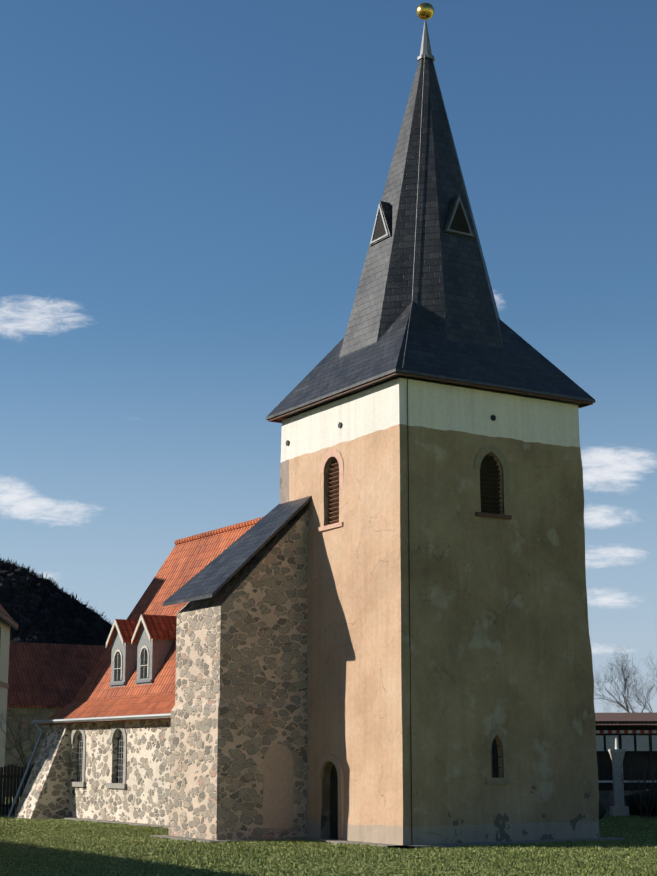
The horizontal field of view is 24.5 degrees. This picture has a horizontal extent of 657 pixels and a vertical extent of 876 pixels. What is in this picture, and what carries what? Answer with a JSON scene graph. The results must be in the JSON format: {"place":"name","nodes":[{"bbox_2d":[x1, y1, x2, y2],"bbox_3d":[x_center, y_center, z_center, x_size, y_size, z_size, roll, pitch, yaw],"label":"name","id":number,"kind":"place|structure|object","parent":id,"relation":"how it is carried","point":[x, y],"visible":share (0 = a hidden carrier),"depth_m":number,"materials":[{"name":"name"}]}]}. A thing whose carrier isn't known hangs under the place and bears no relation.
{"place":"outdoors","nodes":[
{"label":"outdoors","id":0,"kind":"place"},
{"bbox_2d":[5,642,108,796],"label":"barn","id":1,"kind":"structure","parent":0,"point":[46,681],"depth_m":88.61,"materials":[{"name":"tile"}]},
{"bbox_2d":[7,713,170,818],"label":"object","id":2,"kind":"object","parent":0,"point":[45,793],"visible":0.73,"depth_m":55.49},
{"bbox_2d":[58,719,170,825],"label":"nave walls","id":3,"kind":"structure","parent":0,"point":[143,797],"depth_m":51.52,"materials":[{"name":"beige stone"}]},
{"bbox_2d":[39,517,262,724],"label":"tiled roof","id":4,"kind":"structure","parent":3,"relation":"on","point":[187,559],"depth_m":55.82,"materials":[{"name":"orange tile"}]},
{"bbox_2d":[106,614,176,687],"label":"dormers","id":5,"kind":"object","parent":4,"relation":"attached to","point":[144,643],"visible":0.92,"depth_m":53.58,"materials":[{"name":"paint"}]},
{"bbox_2d":[0,810,656,875],"bbox_3d":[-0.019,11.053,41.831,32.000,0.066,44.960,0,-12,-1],"label":"lawn","id":6,"kind":"structure","parent":0,"point":[281,866],"depth_m":34.41,"materials":[{"name":"green plant"}]},
{"bbox_2d":[0,764,33,815],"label":"fence","id":7,"kind":"object","parent":6,"relation":"on","point":[10,776],"visible":0.12,"depth_m":58.14,"materials":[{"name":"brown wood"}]},
{"bbox_2d":[169,509,308,839],"bbox_3d":[-2.508,6.640,43.068,2.900,9.220,2.884,7,-14,-31],"label":"annex","id":8,"kind":"object","parent":6,"relation":"on","point":[238,740],"visible":0.83,"depth_m":41.83,"materials":[{"name":"grey stone"}]},
{"bbox_2d":[162,496,311,606],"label":"annex roof","id":9,"kind":"structure","parent":8,"relation":"attached to","point":[216,574],"depth_m":43.28,"materials":[{"name":"stone"}]},
{"bbox_2d":[58,817,624,848],"bbox_3d":[-3.409,11.749,45.177,23.053,0.085,8.298,-10,-15,39],"label":"gravel strip","id":10,"kind":"object","parent":6,"relation":"on","point":[333,841],"visible":0.4,"depth_m":40.03,"materials":[{"name":"grey gravel"}]},
{"bbox_2d":[604,738,631,815],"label":"monument pillar","id":11,"kind":"structure","parent":6,"relation":"on","point":[618,808],"depth_m":56.34,"materials":[{"name":"stone"}]},
{"bbox_2d":[599,789,656,818],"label":"dark shrubs","id":12,"kind":"object","parent":6,"relation":"on","point":[631,803],"visible":0.35,"depth_m":56.13,"materials":[{"name":"green plant"}]},
{"bbox_2d":[612,754,656,818],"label":"shrub","id":13,"kind":"object","parent":6,"relation":"on","point":[653,778],"visible":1,"depth_m":54.81,"materials":[{"name":"brown plant"}]},
{"bbox_2d":[0,0,656,712],"label":"sky","id":14,"kind":"structure","parent":0,"point":[191,191],"materials":[{"name":"blue"}]},
{"bbox_2d":[268,372,592,839],"bbox_3d":[2.896,5.171,43.365,6.840,12.200,6.840,7,-14,-31],"label":"tower trim","id":15,"kind":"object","parent":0,"point":[486,466],"visible":0.62,"depth_m":41.42,"materials":[{"name":"beige paint"}]},
{"bbox_2d":[280,378,599,844],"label":"tower","id":16,"kind":"structure","parent":0,"point":[499,637],"depth_m":40.69,"materials":[{"name":"paint"}]},
{"bbox_2d":[266,19,594,420],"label":"tower roof","id":17,"kind":"structure","parent":16,"relation":"on","point":[424,303],"depth_m":43.75,"materials":[{"name":"grey tile"}]},
{"bbox_2d":[416,3,433,19],"bbox_3d":[3.017,-13.291,47.223,0.560,0.521,0.560,7,-14,-31],"label":"ball finial","id":18,"kind":"object","parent":17,"relation":"on","point":[424,11],"visible":1,"depth_m":47.03,"materials":[{"name":"gold metal"}]},
{"bbox_3d":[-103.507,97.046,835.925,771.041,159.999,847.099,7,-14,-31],"label":"hill","id":19,"kind":"structure","parent":0,"visible":0},
{"bbox_2d":[0,554,111,645],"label":"hill forest","id":20,"kind":"object","parent":19,"relation":"on","point":[37,608],"visible":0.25,"depth_m":734.25,"materials":[{"name":"green plant"}]},
{"label":"ground","id":21,"kind":"structure","parent":0,"visible":0},
{"bbox_2d":[0,604,17,772],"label":"house","id":22,"kind":"structure","parent":21,"relation":"on","point":[4,644],"depth_m":72.97,"materials":[{"name":"paint"}]},
{"bbox_2d":[0,610,17,796],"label":"house trim","id":23,"kind":"structure","parent":22,"relation":"attached to","point":[4,685],"depth_m":72.46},
{"bbox_2d":[0,709,46,774],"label":"shrub","id":24,"kind":"object","parent":21,"relation":"on","point":[19,743],"visible":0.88,"depth_m":68.12,"materials":[{"name":"plant"}]},
{"bbox_2d":[594,646,656,712],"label":"bare tree","id":25,"kind":"object","parent":21,"relation":"on","point":[625,685],"visible":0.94,"depth_m":111.87,"materials":[{"name":"brown plant"}]},
{"bbox_2d":[595,712,656,810],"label":"building","id":26,"kind":"structure","parent":21,"relation":"on","point":[635,733],"depth_m":59.73,"materials":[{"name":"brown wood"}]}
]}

